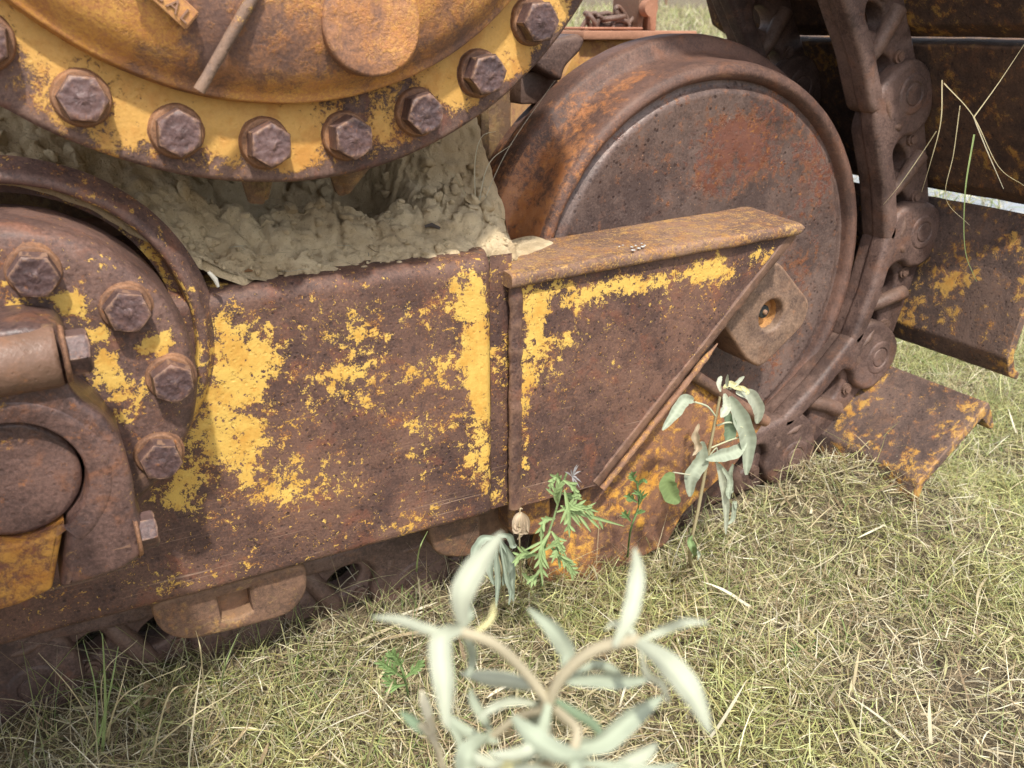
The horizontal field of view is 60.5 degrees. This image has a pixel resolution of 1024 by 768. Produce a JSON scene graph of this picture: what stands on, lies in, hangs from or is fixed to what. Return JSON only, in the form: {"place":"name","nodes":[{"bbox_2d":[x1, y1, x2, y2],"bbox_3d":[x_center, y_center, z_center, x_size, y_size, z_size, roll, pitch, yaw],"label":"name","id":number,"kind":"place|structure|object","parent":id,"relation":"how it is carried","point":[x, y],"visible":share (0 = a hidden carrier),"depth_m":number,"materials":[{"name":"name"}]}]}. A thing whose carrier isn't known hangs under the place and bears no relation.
{"place":"outdoors","nodes":[
{"label":"outdoors","id":0,"kind":"place"},
{"bbox_2d":[0,506,767,767],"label":"wiry grass","id":1,"kind":"structure","parent":0,"point":[242,674],"depth_m":1.31,"materials":[{"name":"plant"}]},
{"bbox_2d":[0,0,1023,767],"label":"ground","id":2,"kind":"structure","parent":0,"point":[956,686],"depth_m":1.40,"materials":[{"name":"beige plant"}]},
{"bbox_2d":[39,654,100,745],"bbox_3d":[-0.552,0.419,1.135,0.037,0.227,0.076,3,22,6],"label":"grass stem","id":3,"kind":"object","parent":2,"relation":"on","point":[76,697],"visible":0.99,"depth_m":1.09,"materials":[{"name":"plant"}]},
{"bbox_2d":[83,640,97,737],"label":"grass stem","id":4,"kind":"object","parent":2,"relation":"on","point":[96,696],"visible":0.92,"depth_m":1.11,"materials":[{"name":"plant"}]},
{"bbox_2d":[101,634,106,754],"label":"grass stem","id":5,"kind":"object","parent":2,"relation":"on","point":[105,716],"visible":0.98,"depth_m":1.11,"materials":[{"name":"plant"}]},
{"bbox_2d":[94,646,118,755],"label":"grass stem","id":6,"kind":"object","parent":2,"relation":"on","point":[100,732],"visible":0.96,"depth_m":1.11,"materials":[{"name":"plant"}]},
{"bbox_2d":[105,660,127,740],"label":"grass stem","id":7,"kind":"object","parent":2,"relation":"on","point":[115,706],"visible":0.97,"depth_m":1.12,"materials":[{"name":"green plant"}]},
{"bbox_2d":[101,645,131,738],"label":"grass stem","id":8,"kind":"object","parent":2,"relation":"on","point":[101,685],"visible":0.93,"depth_m":1.11,"materials":[{"name":"green plant"}]},
{"bbox_2d":[107,665,185,745],"bbox_3d":[-0.498,0.448,1.164,0.130,0.152,0.056,0,22,-1],"label":"grass stem","id":9,"kind":"object","parent":2,"relation":"on","point":[129,691],"visible":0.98,"depth_m":1.13,"materials":[{"name":"plant"}]},
{"bbox_2d":[143,680,153,692],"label":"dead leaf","id":10,"kind":"object","parent":2,"relation":"on","point":[145,687],"visible":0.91,"depth_m":1.26,"materials":[{"name":"brown plant"}]},
{"bbox_2d":[160,696,170,712],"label":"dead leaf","id":11,"kind":"object","parent":2,"relation":"on","point":[167,704],"visible":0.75,"depth_m":1.25,"materials":[{"name":"brown plant"}]},
{"bbox_2d":[151,685,195,765],"bbox_3d":[-0.454,0.457,1.161,0.081,0.169,0.050,-4,23,-10],"label":"grass stem","id":12,"kind":"object","parent":2,"relation":"on","point":[154,749],"visible":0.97,"depth_m":1.15,"materials":[{"name":"plant"}]},
{"bbox_2d":[137,681,252,760],"bbox_3d":[-0.430,0.470,1.183,0.165,0.119,0.060,-6,23,-14],"label":"grass stem","id":13,"kind":"object","parent":2,"relation":"on","point":[158,743],"visible":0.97,"depth_m":1.16,"materials":[{"name":"beige plant"}]},
{"bbox_2d":[196,633,204,698],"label":"grass stem","id":14,"kind":"object","parent":2,"relation":"on","point":[202,670],"visible":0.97,"depth_m":1.16,"materials":[{"name":"beige plant"}]},
{"bbox_2d":[220,634,237,690],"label":"grass stem","id":15,"kind":"object","parent":2,"relation":"on","point":[225,666],"visible":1,"depth_m":1.16,"materials":[{"name":"plant"}]},
{"bbox_2d":[364,666,399,766],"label":"grass stem","id":16,"kind":"object","parent":2,"relation":"on","point":[370,748],"visible":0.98,"depth_m":0.97,"materials":[{"name":"beige plant"}]},
{"bbox_2d":[374,647,425,699],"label":"green weed","id":17,"kind":"object","parent":2,"relation":"on","point":[392,655],"visible":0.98,"depth_m":1.20,"materials":[{"name":"green plant"}]},
{"bbox_2d":[416,531,427,571],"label":"grass stem","id":18,"kind":"object","parent":2,"relation":"on","point":[418,553],"visible":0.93,"depth_m":1.26,"materials":[{"name":"plant"}]},
{"bbox_2d":[471,533,516,607],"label":"wilted plant","id":19,"kind":"object","parent":2,"relation":"on","point":[503,564],"visible":0.66,"depth_m":1.32,"materials":[{"name":"green plant"}]},
{"bbox_2d":[0,0,1023,722],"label":"bulldozer","id":20,"kind":"object","parent":2,"relation":"on","point":[190,452],"visible":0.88,"depth_m":1.27,"materials":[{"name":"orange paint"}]},
{"bbox_2d":[208,271,219,286],"bbox_3d":[-0.347,-0.122,1.020,0.012,0.020,0.006,-11,25,-26],"label":"wood splinter","id":21,"kind":"object","parent":20,"relation":"attached to","point":[213,277],"visible":1,"depth_m":1.02,"materials":[{"name":"beige wood"}]},
{"bbox_2d":[0,106,552,284],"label":"dried mud","id":22,"kind":"structure","parent":20,"relation":"in","point":[408,181],"depth_m":1.18,"materials":[{"name":"beige soil"}]},
{"bbox_2d":[37,149,503,271],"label":"straw bits","id":23,"kind":"object","parent":22,"relation":"on","point":[323,247],"visible":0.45,"depth_m":1.16,"materials":[{"name":"beige plant"}]},
{"bbox_2d":[424,223,440,229],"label":"twig","id":24,"kind":"object","parent":22,"relation":"on","point":[433,225],"visible":1,"depth_m":1.24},
{"bbox_2d":[474,131,495,195],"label":"grass stem","id":25,"kind":"object","parent":22,"relation":"on","point":[475,164],"visible":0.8,"depth_m":1.31,"materials":[{"name":"beige plant"}]},
{"bbox_2d":[479,144,511,204],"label":"grass stem","id":26,"kind":"object","parent":22,"relation":"on","point":[485,173],"visible":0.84,"depth_m":1.32,"materials":[{"name":"beige plant"}]},
{"bbox_2d":[485,81,554,197],"bbox_3d":[0.018,-0.368,1.382,0.027,0.199,0.224,15,26,32],"label":"grass stem","id":27,"kind":"object","parent":22,"relation":"on","point":[511,143],"visible":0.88,"depth_m":1.33,"materials":[{"name":"beige plant"}]},
{"bbox_2d":[963,134,976,281],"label":"grass stem","id":28,"kind":"object","parent":20,"relation":"hanging from","point":[965,194],"visible":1,"depth_m":1.42,"materials":[{"name":"plant"}]},
{"bbox_2d":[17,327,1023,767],"bbox_3d":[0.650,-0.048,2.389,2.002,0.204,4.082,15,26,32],"label":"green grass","id":29,"kind":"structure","parent":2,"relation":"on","point":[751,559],"depth_m":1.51,"materials":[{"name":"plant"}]},
{"bbox_2d":[512,508,529,587],"bbox_3d":[0.021,0.274,1.407,0.026,0.247,0.162,2,22,5],"label":"dead bloom","id":30,"kind":"object","parent":2,"relation":"on","point":[520,523],"visible":0.99,"depth_m":1.30,"materials":[{"name":"beige plant"}]},
{"bbox_2d":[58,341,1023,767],"bbox_3d":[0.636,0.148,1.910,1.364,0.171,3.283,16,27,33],"label":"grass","id":31,"kind":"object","parent":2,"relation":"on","point":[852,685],"depth_m":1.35,"materials":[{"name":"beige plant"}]},
{"bbox_2d":[371,532,711,767],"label":"foreground plant","id":32,"kind":"object","parent":2,"relation":"on","point":[535,731],"visible":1,"depth_m":0.35,"materials":[{"name":"green plant"}]},
{"bbox_2d":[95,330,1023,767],"bbox_3d":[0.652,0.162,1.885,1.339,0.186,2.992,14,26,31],"label":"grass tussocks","id":33,"kind":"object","parent":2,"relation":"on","point":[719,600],"depth_m":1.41,"materials":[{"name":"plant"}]},
{"bbox_2d":[512,473,622,591],"bbox_3d":[0.056,0.260,1.364,0.163,0.320,0.172,18,28,37],"label":"green weed","id":34,"kind":"object","parent":2,"relation":"on","point":[572,509],"visible":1,"depth_m":1.30,"materials":[{"name":"green plant"}]},
{"bbox_2d":[566,465,580,487],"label":"withered flower","id":35,"kind":"object","parent":34,"relation":"attached to","point":[573,476],"visible":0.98,"depth_m":1.29,"materials":[{"name":"grey plant"}]},
{"bbox_2d":[511,27,696,125],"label":"rusty block","id":36,"kind":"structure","parent":2,"relation":"on","point":[595,43],"depth_m":2.34,"materials":[{"name":"metal"}]},
{"bbox_2d":[580,4,633,30],"bbox_3d":[0.276,-1.007,2.437,0.212,0.088,0.077,-15,27,-33],"label":"chain","id":37,"kind":"object","parent":36,"relation":"on","point":[607,19],"visible":0.78,"depth_m":2.42,"materials":[{"name":"brown metal"}]},
{"bbox_2d":[613,0,657,30],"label":"clevis","id":38,"kind":"object","parent":36,"relation":"on","point":[643,13],"visible":0.6,"depth_m":2.47,"materials":[{"name":"brown metal"}]},
{"bbox_2d":[619,471,647,557],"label":"green weed","id":39,"kind":"object","parent":2,"relation":"on","point":[638,493],"visible":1,"depth_m":1.41,"materials":[{"name":"green plant"}]},
{"bbox_2d":[687,535,700,560],"bbox_3d":[0.321,0.296,1.562,0.024,0.142,0.174,5,23,11],"label":"sprout","id":40,"kind":"object","parent":2,"relation":"on","point":[692,546],"visible":0.98,"depth_m":1.48,"materials":[{"name":"green plant"}]},
{"bbox_2d":[659,374,764,570],"bbox_3d":[0.319,0.170,1.502,0.241,0.428,0.084,-11,25,-26],"label":"silver leaf plant","id":41,"kind":"object","parent":2,"relation":"on","point":[738,419],"visible":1,"depth_m":1.46,"materials":[{"name":"plant"}]},
{"bbox_2d":[566,0,1023,211],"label":"grass","id":42,"kind":"structure","parent":2,"relation":"on","point":[701,15],"depth_m":13.39,"materials":[{"name":"plant"}]},
{"bbox_2d":[787,637,819,660],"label":"green weed","id":43,"kind":"object","parent":2,"relation":"on","point":[795,648],"visible":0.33,"depth_m":1.42,"materials":[{"name":"green plant"}]},
{"bbox_2d":[883,131,936,204],"bbox_3d":[0.649,-0.351,1.432,0.064,0.124,0.008,19,29,38],"label":"grass stem","id":44,"kind":"object","parent":2,"relation":"on","point":[916,161],"visible":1,"depth_m":1.42,"materials":[{"name":"beige plant"}]},
{"bbox_2d":[922,80,942,189],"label":"grass stem","id":45,"kind":"object","parent":2,"relation":"on","point":[940,120],"visible":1,"depth_m":1.36,"materials":[{"name":"beige plant"}]},
{"bbox_2d":[945,106,962,218],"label":"grass stem","id":46,"kind":"object","parent":2,"relation":"on","point":[952,158],"visible":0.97,"depth_m":1.42,"materials":[{"name":"beige plant"}]},
{"bbox_2d":[944,83,1022,184],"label":"grass stem","id":47,"kind":"object","parent":2,"relation":"on","point":[977,123],"visible":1,"depth_m":1.39,"materials":[{"name":"beige plant"}]},
{"bbox_2d":[974,116,1003,188],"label":"grass stem","id":48,"kind":"object","parent":47,"relation":"hanging from","point":[986,148],"visible":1,"depth_m":1.42,"materials":[{"name":"beige plant"}]},
{"bbox_2d":[973,45,1023,117],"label":"grass stem","id":49,"kind":"object","parent":2,"relation":"on","point":[994,88],"visible":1,"depth_m":1.38,"materials":[{"name":"beige plant"}]},
{"bbox_2d":[853,175,1023,213],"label":"gravel path","id":50,"kind":"structure","parent":0,"point":[1017,207],"depth_m":5.09,"materials":[{"name":"white gravel"}]}
]}

